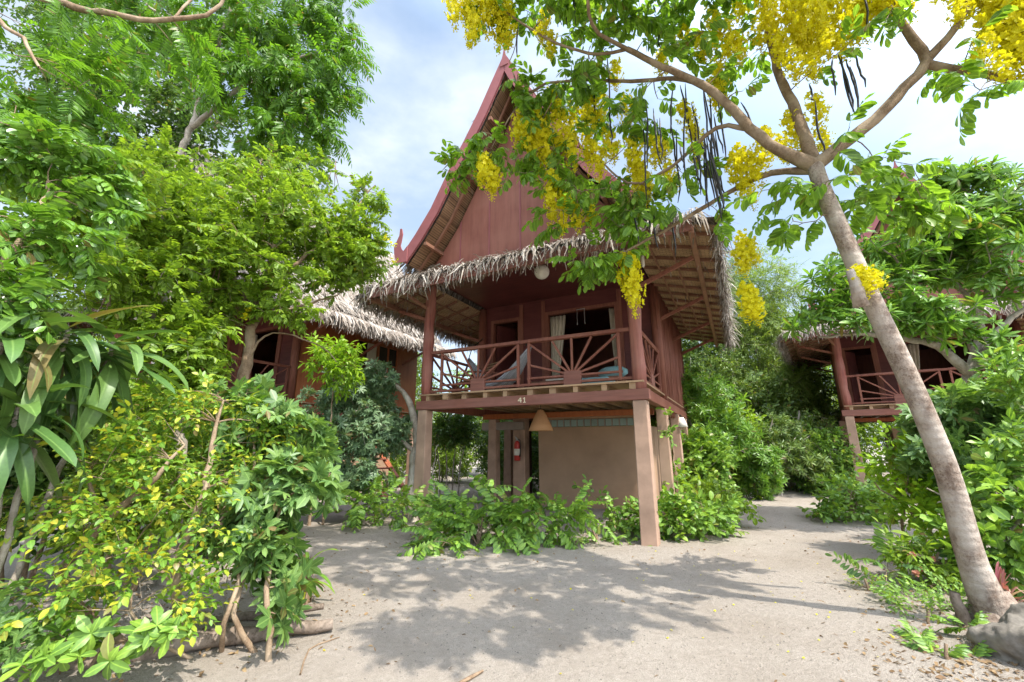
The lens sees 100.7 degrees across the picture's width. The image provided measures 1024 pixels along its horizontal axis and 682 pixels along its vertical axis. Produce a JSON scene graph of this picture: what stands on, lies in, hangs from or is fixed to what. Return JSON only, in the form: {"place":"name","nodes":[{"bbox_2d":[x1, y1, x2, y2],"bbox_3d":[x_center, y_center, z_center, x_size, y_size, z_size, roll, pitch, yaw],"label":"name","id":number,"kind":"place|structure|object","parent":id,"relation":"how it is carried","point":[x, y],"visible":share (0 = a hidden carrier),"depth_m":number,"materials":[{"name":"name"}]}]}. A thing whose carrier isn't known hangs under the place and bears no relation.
{"place":"outdoors","nodes":[
{"label":"outdoors","id":0,"kind":"place"},
{"bbox_2d":[0,446,1023,681],"bbox_3d":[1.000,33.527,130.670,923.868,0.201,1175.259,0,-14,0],"label":"ground","id":1,"kind":"structure","parent":0,"point":[505,662],"depth_m":3.66,"materials":[{"name":"beige sand"}]},
{"bbox_2d":[0,576,69,678],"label":"lobed plant","id":2,"kind":"object","parent":1,"relation":"on","point":[10,652],"visible":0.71,"depth_m":2.34,"materials":[{"name":"green plant"}]},
{"bbox_2d":[0,336,93,529],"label":"garden shrub","id":3,"kind":"object","parent":1,"relation":"on","point":[40,478],"visible":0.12,"depth_m":3.85,"materials":[{"name":"green plant"}]},
{"bbox_2d":[0,210,96,383],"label":"backdrop tree","id":4,"kind":"object","parent":1,"relation":"on","point":[51,299],"visible":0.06,"depth_m":11.63,"materials":[{"name":"green plant"}]},
{"bbox_2d":[2,274,110,483],"bbox_3d":[-17.471,1.333,14.644,5.245,8.113,7.722,-8,-16,30],"label":"backdrop tree","id":5,"kind":"object","parent":1,"relation":"on","point":[100,339],"depth_m":16.08,"materials":[{"name":"green plant"}]},
{"bbox_2d":[0,407,131,589],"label":"garden shrub","id":6,"kind":"object","parent":1,"relation":"on","point":[66,480],"visible":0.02,"depth_m":4.24,"materials":[{"name":"green plant"}]},
{"bbox_2d":[0,108,155,363],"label":"glossy shrub","id":7,"kind":"object","parent":1,"relation":"on","point":[44,220],"visible":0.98,"depth_m":2.89,"materials":[{"name":"green plant"}]},
{"bbox_2d":[0,605,189,681],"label":"young plant","id":8,"kind":"object","parent":1,"relation":"on","point":[83,639],"visible":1,"depth_m":2.37,"materials":[{"name":"green plant"}]},
{"bbox_2d":[0,305,194,597],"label":"dracaena","id":9,"kind":"object","parent":1,"relation":"on","point":[86,386],"visible":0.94,"depth_m":2.69,"materials":[{"name":"green plant"}]},
{"bbox_2d":[0,0,228,178],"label":"poinciana tree","id":10,"kind":"object","parent":1,"relation":"on","point":[83,118],"visible":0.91,"depth_m":3.78,"materials":[{"name":"green plant"}]},
{"bbox_2d":[28,414,214,594],"bbox_3d":[-3.784,1.569,4.180,1.404,1.702,1.132,0,-14,0],"label":"garden shrub","id":11,"kind":"object","parent":1,"relation":"on","point":[72,537],"visible":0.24,"depth_m":4.01,"materials":[{"name":"green plant"}]},
{"bbox_2d":[0,133,251,584],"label":"senna tree","id":12,"kind":"object","parent":1,"relation":"on","point":[146,271],"visible":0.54,"depth_m":4.59,"materials":[{"name":"green plant"}]},
{"bbox_2d":[30,552,229,626],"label":"dead twigs","id":13,"kind":"object","parent":1,"relation":"on","point":[142,610],"visible":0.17,"depth_m":3.20,"materials":[{"name":"brown wood"}]},
{"bbox_2d":[60,391,208,523],"bbox_3d":[-5.578,1.672,6.064,2.189,2.416,2.072,10,-17,-34],"label":"garden shrub","id":14,"kind":"object","parent":1,"relation":"on","point":[195,440],"visible":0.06,"depth_m":6.32,"materials":[{"name":"green plant"}]},
{"bbox_2d":[0,366,308,664],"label":"golden shrub","id":15,"kind":"object","parent":1,"relation":"on","point":[94,580],"visible":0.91,"depth_m":2.80,"materials":[{"name":"green plant"}]},
{"bbox_2d":[0,0,345,363],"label":"pale trunk tree","id":16,"kind":"object","parent":1,"relation":"on","point":[158,95],"visible":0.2,"depth_m":10.13,"materials":[{"name":"green plant"}]},
{"bbox_2d":[26,618,332,675],"bbox_3d":[-2.136,2.070,2.907,1.704,0.157,0.143,7,-15,-26],"label":"fallen log","id":17,"kind":"object","parent":1,"relation":"on","point":[208,638],"visible":0.5,"depth_m":2.93,"materials":[{"name":"brown wood"}]},
{"bbox_2d":[141,410,227,513],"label":"garden shrub","id":18,"kind":"object","parent":1,"relation":"on","point":[196,446],"visible":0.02,"depth_m":6.72,"materials":[{"name":"green plant"}]},
{"bbox_2d":[34,0,381,510],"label":"neem tree","id":19,"kind":"object","parent":1,"relation":"on","point":[270,71],"visible":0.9,"depth_m":7.75,"materials":[{"name":"green plant"}]},
{"bbox_2d":[146,449,307,551],"bbox_3d":[-3.580,1.972,5.711,2.001,1.643,1.627,0,-14,0],"label":"garden shrub","id":20,"kind":"object","parent":1,"relation":"on","point":[214,490],"visible":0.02,"depth_m":5.24,"materials":[{"name":"green plant"}]},
{"bbox_2d":[147,603,323,623],"bbox_3d":[-2.337,2.220,3.409,1.540,0.106,0.218,1,-14,-5],"label":"fallen log","id":21,"kind":"object","parent":1,"relation":"on","point":[247,615],"visible":0.25,"depth_m":3.39,"materials":[{"name":"brown wood"}]},
{"bbox_2d":[114,121,400,562],"bbox_3d":[-3.804,-0.161,5.833,3.873,5.889,2.756,-6,-15,22],"label":"senna tree","id":22,"kind":"object","parent":1,"relation":"on","point":[347,248],"visible":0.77,"depth_m":5.81,"materials":[{"name":"green plant"}]},
{"bbox_2d":[59,141,458,513],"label":"stilt house","id":23,"kind":"structure","parent":1,"relation":"on","point":[282,356],"depth_m":12.50,"materials":[{"name":"red wood"}]},
{"bbox_2d":[236,325,280,386],"bbox_3d":[-7.229,0.495,12.166,1.780,1.720,0.200,-7,-15,27],"label":"window frame","id":24,"kind":"structure","parent":23,"relation":"in","point":[273,328],"depth_m":12.31,"materials":[{"name":"red wood"}]},
{"bbox_2d":[355,337,398,379],"bbox_3d":[-4.412,0.715,13.900,0.115,1.300,1.900,-7,-15,27],"label":"side window","id":25,"kind":"structure","parent":23,"relation":"in","point":[388,353],"depth_m":14.23,"materials":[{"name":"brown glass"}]},
{"bbox_2d":[191,369,350,661],"bbox_3d":[-2.012,1.246,3.585,1.590,2.152,1.240,-5,-15,18],"label":"chaya shrub","id":26,"kind":"object","parent":1,"relation":"on","point":[271,512],"visible":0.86,"depth_m":3.21,"materials":[{"name":"green plant"}]},
{"bbox_2d":[298,548,338,604],"bbox_3d":[-1.860,2.267,3.798,0.526,0.745,0.444,-7,-15,27],"label":"young dracaena","id":27,"kind":"object","parent":1,"relation":"on","point":[323,576],"visible":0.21,"depth_m":3.86,"materials":[{"name":"green plant"}]},
{"bbox_2d":[299,637,339,674],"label":"twig","id":28,"kind":"object","parent":1,"relation":"on","point":[310,649],"visible":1,"depth_m":2.99,"materials":[{"name":"beige wood"}]},
{"bbox_2d":[298,330,367,525],"bbox_3d":[-3.546,1.520,7.734,1.742,3.556,1.230,-4,-14,17],"label":"lime shrub","id":29,"kind":"object","parent":1,"relation":"on","point":[327,361],"visible":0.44,"depth_m":7.94,"materials":[{"name":"green plant"}]},
{"bbox_2d":[297,357,437,522],"bbox_3d":[-2.959,1.923,8.563,2.875,3.309,1.970,0,-14,0],"label":"cassava tree","id":30,"kind":"object","parent":1,"relation":"on","point":[379,386],"visible":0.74,"depth_m":8.46,"materials":[{"name":"green plant"}]},
{"bbox_2d":[312,468,434,532],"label":"arching bush","id":31,"kind":"object","parent":1,"relation":"on","point":[355,513],"visible":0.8,"depth_m":7.57,"materials":[{"name":"green plant"}]},
{"bbox_2d":[368,437,404,497],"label":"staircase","id":32,"kind":"structure","parent":1,"relation":"on","point":[387,463],"depth_m":12.60,"materials":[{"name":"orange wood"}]},
{"bbox_2d":[390,452,406,481],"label":"backdrop tree","id":33,"kind":"object","parent":1,"relation":"on","point":[396,463],"visible":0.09,"depth_m":15.04,"materials":[{"name":"green plant"}]},
{"bbox_2d":[385,353,443,472],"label":"backdrop tree","id":34,"kind":"object","parent":1,"relation":"on","point":[418,387],"visible":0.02,"depth_m":21.07,"materials":[{"name":"green plant"}]},
{"bbox_2d":[431,412,473,482],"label":"backdrop tree","id":35,"kind":"object","parent":1,"relation":"on","point":[442,458],"visible":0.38,"depth_m":15.63,"materials":[{"name":"green plant"}]},
{"bbox_2d":[432,412,485,496],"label":"clipped shrub","id":36,"kind":"object","parent":1,"relation":"on","point":[453,430],"visible":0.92,"depth_m":12.01,"materials":[{"name":"green plant"}]},
{"bbox_2d":[393,473,548,560],"bbox_3d":[-0.595,2.698,6.159,2.291,1.498,2.084,0,-14,0],"label":"arching bush","id":37,"kind":"object","parent":1,"relation":"on","point":[443,518],"visible":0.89,"depth_m":6.01,"materials":[{"name":"green plant"}]},
{"bbox_2d":[459,669,483,681],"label":"twig","id":38,"kind":"object","parent":1,"relation":"on","point":[470,677],"visible":1,"depth_m":2.65,"materials":[{"name":"beige wood"}]},
{"bbox_2d":[433,363,536,475],"bbox_3d":[-0.959,3.729,20.704,6.436,6.267,4.371,0,-14,0],"label":"backdrop tree","id":39,"kind":"object","parent":1,"relation":"on","point":[472,454],"visible":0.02,"depth_m":19.84,"materials":[{"name":"green plant"}]},
{"bbox_2d":[473,418,512,480],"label":"backdrop tree","id":40,"kind":"object","parent":1,"relation":"on","point":[483,442],"visible":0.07,"depth_m":16.11,"materials":[{"name":"green plant"}]},
{"bbox_2d":[472,416,538,482],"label":"shrub","id":41,"kind":"object","parent":1,"relation":"on","point":[483,464],"visible":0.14,"depth_m":15.43,"materials":[{"name":"green plant"}]},
{"bbox_2d":[0,513,1023,681],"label":"fallen leaves","id":42,"kind":"object","parent":1,"relation":"on","point":[962,661],"visible":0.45,"depth_m":2.93,"materials":[{"name":"brown plant"}]},
{"bbox_2d":[487,421,538,492],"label":"shrub","id":43,"kind":"object","parent":1,"relation":"on","point":[535,459],"visible":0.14,"depth_m":13.65,"materials":[{"name":"plant"}]},
{"bbox_2d":[44,526,1001,681],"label":"pebbles","id":44,"kind":"object","parent":1,"relation":"on","point":[794,670],"visible":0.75,"depth_m":3.47,"materials":[{"name":"stone"}]},
{"bbox_2d":[349,50,742,545],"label":"stilt house","id":45,"kind":"structure","parent":1,"relation":"on","point":[473,261],"depth_m":9.11,"materials":[{"name":"red wood"}]},
{"bbox_2d":[456,362,497,391],"bbox_3d":[-0.749,0.880,9.585,0.856,0.889,0.590,9,-16,-31],"label":"deck chair","id":46,"kind":"object","parent":45,"relation":"on","point":[485,372],"visible":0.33,"depth_m":9.57,"materials":[{"name":"red wood"}]},
{"bbox_2d":[468,338,530,389],"bbox_3d":[-0.411,0.319,9.290,0.621,1.647,3.175,5,-15,-21],"label":"hammock","id":47,"kind":"object","parent":45,"relation":"hanging from","point":[511,374],"visible":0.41,"depth_m":8.41,"materials":[{"name":"fabric"}]},
{"bbox_2d":[514,437,520,460],"bbox_3d":[0.132,2.724,10.743,0.161,0.592,0.198,2,-14,-9],"label":"fire extinguisher","id":48,"kind":"object","parent":45,"relation":"attached to","point":[517,449],"visible":1,"depth_m":10.68,"materials":[{"name":"red metal"}]},
{"bbox_2d":[529,405,552,430],"bbox_3d":[0.578,1.501,8.541,0.500,0.603,0.500,-7,-15,27],"label":"pendant lamp","id":49,"kind":"object","parent":45,"relation":"hanging from","point":[540,421],"visible":0.99,"depth_m":8.37,"materials":[{"name":"wicker"}]},
{"bbox_2d":[534,265,548,279],"bbox_3d":[0.592,-1.380,8.428,0.300,0.320,0.300,-7,-15,27],"label":"ceiling lamp","id":50,"kind":"object","parent":45,"relation":"hanging from","point":[542,273],"visible":0.81,"depth_m":8.32,"materials":[{"name":"white glass"}]},
{"bbox_2d":[531,375,626,386],"bbox_3d":[1.434,1.028,9.081,1.900,0.330,0.820,-7,-15,27],"label":"daybed","id":51,"kind":"object","parent":45,"relation":"on","point":[563,380],"visible":0.11,"depth_m":9.00,"materials":[{"name":"brown wood"}]},
{"bbox_2d":[598,366,627,376],"bbox_3d":[2.095,0.654,8.807,0.600,0.253,0.260,-7,-15,27],"label":"cushion","id":52,"kind":"object","parent":51,"relation":"on","point":[615,368],"visible":0.58,"depth_m":8.71,"materials":[{"name":"teal fabric"}]},
{"bbox_2d":[545,301,617,378],"bbox_3d":[1.626,0.051,9.856,1.780,1.720,0.200,-7,-15,27],"label":"window frame","id":53,"kind":"structure","parent":45,"relation":"in","point":[558,322],"depth_m":10.12,"materials":[{"name":"red wood"}]},
{"bbox_2d":[582,376,614,383],"bbox_3d":[1.493,0.773,7.696,0.820,0.165,0.680,-7,-15,27],"label":"floor mattress","id":54,"kind":"object","parent":45,"relation":"on","point":[597,378],"visible":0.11,"depth_m":7.43,"materials":[{"name":"teal fabric"}]},
{"bbox_2d":[641,255,644,267],"bbox_3d":[2.158,-1.405,7.141,0.135,0.374,0.052,-11,-17,37],"label":"bulb lamp","id":55,"kind":"object","parent":45,"relation":"attached to","point":[642,261],"visible":0.71,"depth_m":7.08,"materials":[{"name":"white glass"}]},
{"bbox_2d":[678,415,687,426],"bbox_3d":[3.876,1.827,9.713,0.270,0.282,0.254,-7,-15,27],"label":"outdoor lamp","id":56,"kind":"object","parent":45,"relation":"attached to","point":[682,422],"visible":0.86,"depth_m":9.62,"materials":[{"name":"white paint"}]},
{"bbox_2d":[490,479,616,552],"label":"arching bush","id":57,"kind":"object","parent":1,"relation":"on","point":[537,537],"visible":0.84,"depth_m":6.04,"materials":[{"name":"green plant"}]},
{"bbox_2d":[249,529,924,673],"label":"fallen petals","id":58,"kind":"object","parent":1,"relation":"on","point":[689,590],"visible":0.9,"depth_m":3.61,"materials":[{"name":"plant"}]},
{"bbox_2d":[572,474,639,535],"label":"arching bush","id":59,"kind":"object","parent":1,"relation":"on","point":[611,523],"visible":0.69,"depth_m":6.99,"materials":[{"name":"green plant"}]},
{"bbox_2d":[576,528,651,545],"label":"arching bush","id":60,"kind":"object","parent":1,"relation":"on","point":[607,539],"visible":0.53,"depth_m":6.35,"materials":[{"name":"green plant"}]},
{"bbox_2d":[656,407,697,523],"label":"climbing vine","id":61,"kind":"object","parent":1,"relation":"on","point":[677,461],"visible":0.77,"depth_m":7.87,"materials":[{"name":"green plant"}]},
{"bbox_2d":[650,391,705,451],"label":"path shrub","id":62,"kind":"object","parent":1,"relation":"on","point":[687,401],"visible":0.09,"depth_m":11.64,"materials":[{"name":"green plant"}]},
{"bbox_2d":[623,477,748,542],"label":"arching bush","id":63,"kind":"object","parent":1,"relation":"on","point":[691,511],"visible":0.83,"depth_m":6.63,"materials":[{"name":"green plant"}]},
{"bbox_2d":[653,338,741,454],"bbox_3d":[7.548,2.105,18.948,5.257,8.305,7.755,-11,-18,38],"label":"backdrop tree","id":64,"kind":"object","parent":1,"relation":"on","point":[689,356],"visible":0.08,"depth_m":17.95,"materials":[{"name":"green plant"}]},
{"bbox_2d":[685,363,718,431],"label":"lime tree","id":65,"kind":"object","parent":1,"relation":"on","point":[686,370],"depth_m":13.21,"materials":[{"name":"green plant"}]},
{"bbox_2d":[670,419,745,503],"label":"path shrub","id":66,"kind":"object","parent":1,"relation":"on","point":[707,454],"visible":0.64,"depth_m":10.41,"materials":[{"name":"green plant"}]},
{"bbox_2d":[674,463,765,527],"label":"arching bush","id":67,"kind":"object","parent":1,"relation":"on","point":[708,484],"visible":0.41,"depth_m":7.89,"materials":[{"name":"green plant"}]},
{"bbox_2d":[681,365,769,472],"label":"oleander tree","id":68,"kind":"object","parent":1,"relation":"on","point":[699,388],"visible":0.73,"depth_m":11.53,"materials":[{"name":"green plant"}]},
{"bbox_2d":[429,0,1023,622],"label":"golden shower tree","id":69,"kind":"object","parent":1,"relation":"on","point":[821,32],"visible":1,"depth_m":4.74,"materials":[{"name":"yellow plant"}]},
{"bbox_2d":[688,399,766,499],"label":"path shrub","id":70,"kind":"object","parent":1,"relation":"on","point":[755,424],"visible":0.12,"depth_m":12.02,"materials":[{"name":"green plant"}]},
{"bbox_2d":[690,342,773,426],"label":"backdrop tree","id":71,"kind":"object","parent":1,"relation":"on","point":[724,361],"visible":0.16,"depth_m":16.04,"materials":[{"name":"green plant"}]},
{"bbox_2d":[734,443,789,500],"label":"path shrub","id":72,"kind":"object","parent":1,"relation":"on","point":[765,475],"visible":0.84,"depth_m":11.21,"materials":[{"name":"green plant"}]},
{"bbox_2d":[694,239,838,420],"bbox_3d":[10.283,0.576,17.432,5.886,10.023,4.108,0,-14,0],"label":"bamboo tree","id":73,"kind":"object","parent":1,"relation":"on","point":[751,339],"visible":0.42,"depth_m":17.02,"materials":[{"name":"green plant"}]},
{"bbox_2d":[724,366,816,479],"bbox_3d":[9.124,3.104,15.280,3.626,4.335,2.831,0,-14,0],"label":"path shrub","id":74,"kind":"object","parent":1,"relation":"on","point":[767,406],"visible":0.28,"depth_m":15.13,"materials":[{"name":"green plant"}]},
{"bbox_2d":[719,313,838,408],"bbox_3d":[13.537,2.536,22.948,5.507,9.461,8.124,2,-14,-7],"label":"backdrop tree","id":75,"kind":"object","parent":1,"relation":"on","point":[776,355],"visible":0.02,"depth_m":22.36,"materials":[{"name":"green plant"}]},
{"bbox_2d":[732,412,836,495],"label":"whorled tree","id":76,"kind":"object","parent":1,"relation":"on","point":[791,446],"visible":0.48,"depth_m":12.26,"materials":[{"name":"green plant"}]},
{"bbox_2d":[759,418,822,488],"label":"path shrub","id":77,"kind":"object","parent":1,"relation":"on","point":[791,483],"visible":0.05,"depth_m":13.77,"materials":[{"name":"green plant"}]},
{"bbox_2d":[754,365,840,442],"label":"path shrub","id":78,"kind":"object","parent":1,"relation":"on","point":[826,405],"visible":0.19,"depth_m":16.30,"materials":[{"name":"green plant"}]},
{"bbox_2d":[757,408,848,488],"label":"hedge tree","id":79,"kind":"object","parent":1,"relation":"on","point":[808,421],"visible":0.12,"depth_m":13.35,"materials":[{"name":"green plant"}]},
{"bbox_2d":[741,352,866,480],"bbox_3d":[11.916,3.062,18.294,5.908,6.139,4.005,-2,-14,8],"label":"backdrop tree","id":80,"kind":"object","parent":1,"relation":"on","point":[824,380],"visible":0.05,"depth_m":17.67,"materials":[{"name":"green plant"}]},
{"bbox_2d":[784,421,875,493],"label":"path shrub","id":81,"kind":"object","parent":1,"relation":"on","point":[844,456],"visible":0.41,"depth_m":12.41,"materials":[{"name":"green plant"}]},
{"bbox_2d":[785,428,888,494],"bbox_3d":[9.872,3.894,13.195,2.984,2.435,2.195,0,-14,0],"label":"ivy mound","id":82,"kind":"object","parent":1,"relation":"on","point":[802,482],"visible":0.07,"depth_m":12.74,"materials":[{"name":"green plant"}]},
{"bbox_2d":[797,464,909,524],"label":"broadleaf shrub","id":83,"kind":"object","parent":1,"relation":"on","point":[844,500],"visible":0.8,"depth_m":8.04,"materials":[{"name":"green plant"}]},
{"bbox_2d":[817,364,896,465],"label":"backdrop tree","id":84,"kind":"object","parent":1,"relation":"on","point":[871,429],"visible":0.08,"depth_m":22.86,"materials":[{"name":"green plant"}]},
{"bbox_2d":[845,567,895,590],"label":"path weed","id":85,"kind":"object","parent":1,"relation":"on","point":[867,586],"visible":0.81,"depth_m":4.22,"materials":[{"name":"green plant"}]},
{"bbox_2d":[825,516,937,603],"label":"fern plant","id":86,"kind":"object","parent":1,"relation":"on","point":[878,540],"visible":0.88,"depth_m":4.31,"materials":[{"name":"green plant"}]},
{"bbox_2d":[770,162,1023,493],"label":"stilt house","id":87,"kind":"structure","parent":1,"relation":"on","point":[867,384],"depth_m":13.87,"materials":[{"name":"red wood"}]},
{"bbox_2d":[905,335,986,390],"bbox_3d":[13.477,0.749,13.284,1.780,1.720,0.200,-10,-17,35],"label":"window frame","id":88,"kind":"structure","parent":87,"relation":"in","point":[913,349],"depth_m":13.72,"materials":[{"name":"red wood"}]},
{"bbox_2d":[779,154,1023,503],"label":"frangipani tree","id":89,"kind":"object","parent":1,"relation":"on","point":[970,262],"visible":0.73,"depth_m":7.11,"materials":[{"name":"green plant"}]},
{"bbox_2d":[853,420,949,551],"bbox_3d":[5.335,1.910,5.536,1.314,1.795,1.545,0,-14,0],"label":"broadleaf shrub","id":90,"kind":"object","parent":1,"relation":"on","point":[922,499],"visible":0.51,"depth_m":5.50,"materials":[{"name":"green plant"}]},
{"bbox_2d":[869,560,971,626],"bbox_3d":[3.674,2.305,3.706,0.862,0.605,1.010,-12,-19,41],"label":"groundcover patch","id":91,"kind":"object","parent":1,"relation":"on","point":[929,591],"visible":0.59,"depth_m":3.71,"materials":[{"name":"green plant"}]},
{"bbox_2d":[863,526,994,594],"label":"ixora shrub","id":92,"kind":"object","parent":1,"relation":"on","point":[947,570],"visible":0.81,"depth_m":4.30,"materials":[{"name":"green plant"}]},
{"bbox_2d":[891,611,996,659],"bbox_3d":[3.152,2.154,3.042,0.734,0.366,0.513,0,-14,0],"label":"groundcover patch","id":93,"kind":"object","parent":1,"relation":"on","point":[926,642],"visible":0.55,"depth_m":3.02,"materials":[{"name":"green plant"}]},
{"bbox_2d":[891,377,1023,499],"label":"chaya shrub","id":94,"kind":"object","parent":1,"relation":"on","point":[962,415],"visible":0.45,"depth_m":5.22,"materials":[{"name":"green plant"}]},
{"bbox_2d":[892,427,1023,601],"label":"broadleaf shrub","id":95,"kind":"object","parent":1,"relation":"on","point":[996,523],"visible":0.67,"depth_m":4.18,"materials":[{"name":"green plant"}]},
{"bbox_2d":[949,591,973,626],"bbox_3d":[3.544,2.131,3.341,0.132,0.280,0.096,0,-14,0],"label":"dead stump","id":96,"kind":"object","parent":1,"relation":"on","point":[962,614],"visible":0.8,"depth_m":3.32,"materials":[{"name":"grey wood"}]},
{"bbox_2d":[957,335,1023,527],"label":"narrowleaf shrub","id":97,"kind":"object","parent":1,"relation":"on","point":[1001,379],"visible":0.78,"depth_m":4.71,"materials":[{"name":"green plant"}]},
{"bbox_2d":[966,602,1023,667],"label":"rock","id":98,"kind":"object","parent":1,"relation":"on","point":[1003,636],"visible":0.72,"depth_m":2.82,"materials":[{"name":"grey stone"}]},
{"bbox_2d":[995,561,1023,602],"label":"purple spiderwort","id":99,"kind":"object","parent":1,"relation":"on","point":[1000,574],"visible":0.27,"depth_m":3.60,"materials":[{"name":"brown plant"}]},
{"bbox_2d":[0,0,1023,445],"label":"sky","id":100,"kind":"structure","parent":0,"point":[430,89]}
]}

